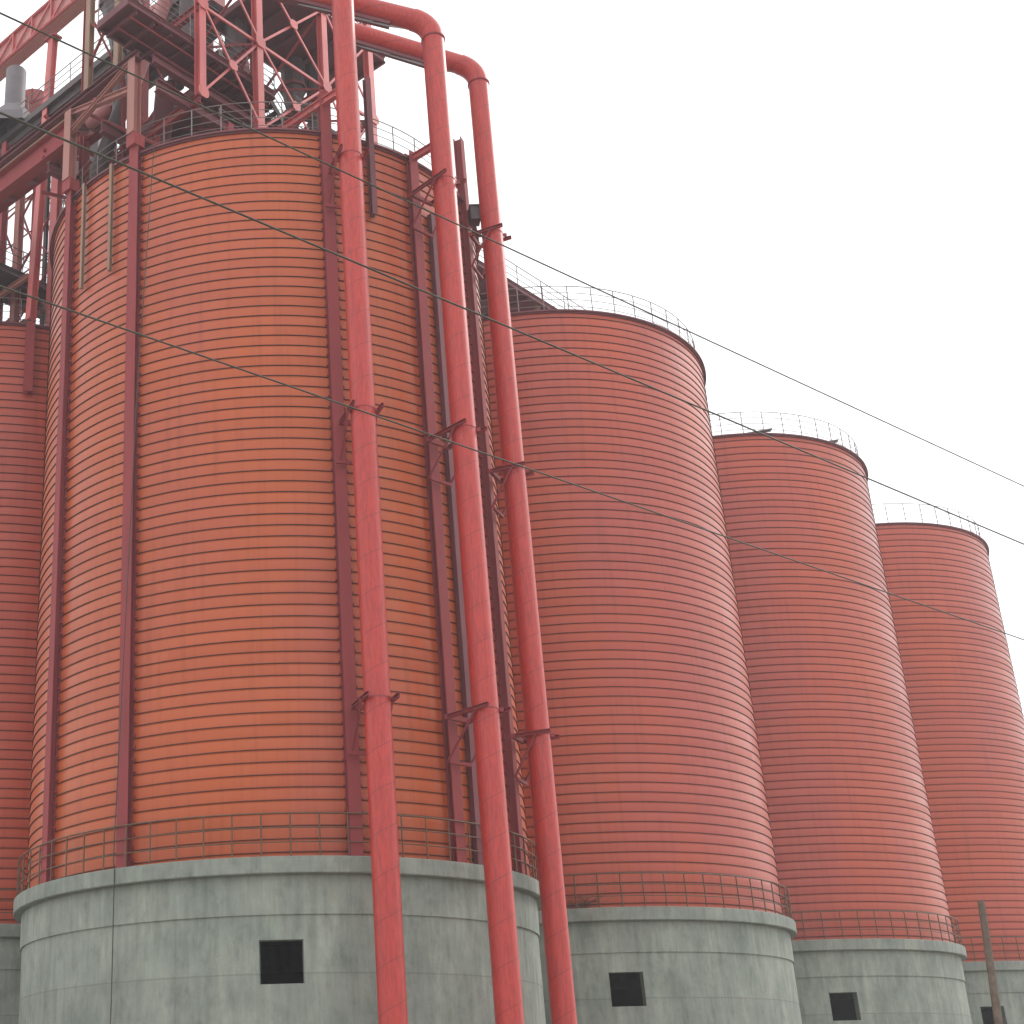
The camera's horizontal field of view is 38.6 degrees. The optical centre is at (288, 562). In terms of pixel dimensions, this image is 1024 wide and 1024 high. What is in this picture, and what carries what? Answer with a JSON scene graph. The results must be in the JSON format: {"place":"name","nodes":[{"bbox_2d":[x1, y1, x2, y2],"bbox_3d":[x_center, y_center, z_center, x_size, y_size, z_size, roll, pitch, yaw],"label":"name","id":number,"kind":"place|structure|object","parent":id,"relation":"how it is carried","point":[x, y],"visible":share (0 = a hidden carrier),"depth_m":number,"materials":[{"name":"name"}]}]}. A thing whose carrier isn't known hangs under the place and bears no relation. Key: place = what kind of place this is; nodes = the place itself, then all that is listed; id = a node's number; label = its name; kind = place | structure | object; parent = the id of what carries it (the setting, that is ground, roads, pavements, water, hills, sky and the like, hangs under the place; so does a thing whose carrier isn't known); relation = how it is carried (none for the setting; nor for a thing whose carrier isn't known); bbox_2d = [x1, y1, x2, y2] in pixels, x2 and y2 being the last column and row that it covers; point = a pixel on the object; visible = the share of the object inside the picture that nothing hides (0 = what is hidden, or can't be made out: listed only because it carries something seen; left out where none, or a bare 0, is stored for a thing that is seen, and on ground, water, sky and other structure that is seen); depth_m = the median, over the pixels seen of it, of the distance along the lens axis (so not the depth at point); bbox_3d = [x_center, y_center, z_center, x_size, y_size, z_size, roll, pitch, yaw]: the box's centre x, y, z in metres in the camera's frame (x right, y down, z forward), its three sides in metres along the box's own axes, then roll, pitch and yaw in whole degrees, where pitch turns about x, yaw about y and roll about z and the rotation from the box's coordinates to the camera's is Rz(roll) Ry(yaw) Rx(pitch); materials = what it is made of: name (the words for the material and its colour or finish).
{"place":"outdoors","nodes":[
{"label":"outdoors","id":0,"kind":"place"},
{"bbox_2d":[0,0,95,81],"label":"conveyor gallery","id":1,"kind":"object","parent":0,"point":[20,44],"visible":0.97,"depth_m":66.54,"materials":[{"name":"red metal"}]},
{"bbox_2d":[0,111,1023,544],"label":"overhead wire","id":2,"kind":"object","parent":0,"point":[462,307],"visible":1,"depth_m":11.96,"materials":[{"name":"metal"}]},
{"bbox_2d":[0,12,1023,486],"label":"overhead wire","id":3,"kind":"object","parent":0,"point":[458,224],"visible":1,"depth_m":10.85,"materials":[{"name":"metal"}]},
{"bbox_2d":[0,285,1023,639],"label":"overhead wire","id":4,"kind":"object","parent":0,"point":[462,445],"visible":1,"depth_m":14.42,"materials":[{"name":"metal"}]},
{"bbox_2d":[0,0,1023,714],"label":"sky","id":5,"kind":"structure","parent":0,"point":[828,195],"materials":[{"name":"white"}]},
{"label":"ground","id":6,"kind":"structure","parent":0,"visible":0},
{"bbox_2d":[0,297,49,1023],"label":"silo","id":7,"kind":"object","parent":6,"relation":"on","point":[24,347],"visible":0.11,"depth_m":55.57,"materials":[{"name":"metal"}]},
{"bbox_2d":[0,32,100,325],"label":"steel tower","id":8,"kind":"structure","parent":7,"relation":"on","point":[15,276],"depth_m":62.70,"materials":[{"name":"metal"}]},
{"bbox_2d":[25,88,43,112],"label":"drive cover","id":9,"kind":"object","parent":8,"relation":"on","point":[29,92],"visible":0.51,"depth_m":68.68,"materials":[{"name":"red metal"}]},
{"bbox_2d":[13,76,559,1023],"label":"silo","id":10,"kind":"object","parent":6,"relation":"on","point":[239,876],"visible":0.9,"depth_m":43.57,"materials":[{"name":"metal"}]},
{"bbox_2d":[110,146,153,1023],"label":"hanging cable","id":11,"kind":"object","parent":10,"relation":"hanging from","point":[126,603],"visible":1,"depth_m":42.88,"materials":[{"name":"metal"}]},
{"bbox_2d":[0,0,273,213],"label":"bridge frame","id":12,"kind":"object","parent":10,"relation":"on","point":[23,167],"visible":0.77,"depth_m":53.11,"materials":[{"name":"red metal"}]},
{"bbox_2d":[40,0,429,199],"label":"steel tower","id":13,"kind":"structure","parent":10,"relation":"on","point":[276,33],"depth_m":53.56,"materials":[{"name":"red metal"}]},
{"bbox_2d":[0,0,224,156],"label":"conveyor walkway","id":14,"kind":"structure","parent":13,"relation":"attached to","point":[55,103],"depth_m":62.87,"materials":[{"name":"metal"}]},
{"bbox_2d":[0,65,29,136],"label":"exhaust stack","id":15,"kind":"object","parent":14,"relation":"on","point":[15,88],"visible":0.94,"depth_m":66.37,"materials":[{"name":"white metal"}]},
{"bbox_2d":[99,0,141,109],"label":"hopper","id":16,"kind":"object","parent":13,"relation":"on","point":[111,41],"visible":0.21,"depth_m":54.45,"materials":[{"name":"metal"}]},
{"bbox_2d":[216,49,249,73],"bbox_3d":[-2.754,-22.627,64.851,2.000,1.017,1.000,-2,-21,0],"label":"drive cover","id":17,"kind":"object","parent":13,"relation":"attached to","point":[245,69],"visible":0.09,"depth_m":64.47,"materials":[{"name":"red metal"}]},
{"bbox_2d":[222,17,246,69],"bbox_3d":[-2.067,-18.805,56.995,1.016,6.700,1.016,7,-23,-21],"label":"hopper","id":18,"kind":"object","parent":13,"relation":"on","point":[232,34],"visible":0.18,"depth_m":57.58,"materials":[{"name":"metal"}]},
{"bbox_2d":[279,55,306,109],"bbox_3d":[0.262,-17.865,59.142,1.109,7.000,1.109,-10,-23,21],"label":"hopper","id":19,"kind":"object","parent":13,"relation":"on","point":[291,78],"visible":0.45,"depth_m":59.67,"materials":[{"name":"metal"}]},
{"bbox_2d":[287,94,317,122],"bbox_3d":[0.554,-17.739,55.714,0.480,0.650,1.200,-21,-29,41],"label":"gear motor","id":20,"kind":"object","parent":13,"relation":"on","point":[297,99],"visible":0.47,"depth_m":55.42,"materials":[{"name":"metal"}]},
{"bbox_2d":[331,0,407,1023],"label":"tall pipe","id":21,"kind":"object","parent":6,"relation":"on","point":[388,935],"visible":0.98,"depth_m":41.58,"materials":[{"name":"red metal"}]},
{"bbox_2d":[272,0,524,1023],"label":"tall pipe","id":22,"kind":"object","parent":6,"relation":"on","point":[498,878],"visible":0.98,"depth_m":43.56,"materials":[{"name":"red metal"}]},
{"bbox_2d":[355,23,576,1023],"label":"tall pipe","id":23,"kind":"object","parent":6,"relation":"on","point":[472,73],"visible":0.94,"depth_m":46.82,"materials":[{"name":"red metal"}]},
{"bbox_2d":[481,286,801,1023],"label":"silo","id":24,"kind":"object","parent":6,"relation":"on","point":[665,833],"visible":0.52,"depth_m":54.87,"materials":[{"name":"metal"}]},
{"bbox_2d":[478,242,585,315],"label":"row gallery","id":25,"kind":"object","parent":24,"relation":"on","point":[524,298],"visible":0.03,"depth_m":68.15,"materials":[{"name":"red metal"}]},
{"bbox_2d":[566,890,614,908],"bbox_3d":[10.518,12.052,51.066,2.244,0.636,0.358,-3,-21,4],"label":"twig pile","id":26,"kind":"object","parent":24,"relation":"on","point":[585,900],"visible":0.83,"depth_m":51.00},
{"bbox_2d":[709,412,971,1023],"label":"silo","id":27,"kind":"object","parent":6,"relation":"on","point":[859,873],"visible":0.47,"depth_m":66.33,"materials":[{"name":"metal"}]},
{"bbox_2d":[747,428,771,432],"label":"sheet scrap","id":28,"kind":"object","parent":27,"relation":"on","point":[766,430],"visible":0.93,"depth_m":71.22,"materials":[{"name":"grey metal"}]},
{"bbox_2d":[872,503,1023,1023],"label":"silo","id":29,"kind":"object","parent":6,"relation":"on","point":[965,702],"visible":0.34,"depth_m":78.65,"materials":[{"name":"metal"}]},
{"bbox_2d":[977,901,1002,1023],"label":"wooden pole","id":30,"kind":"object","parent":6,"relation":"on","point":[995,999],"visible":1,"depth_m":38.43,"materials":[{"name":"brown wood"}]}
]}

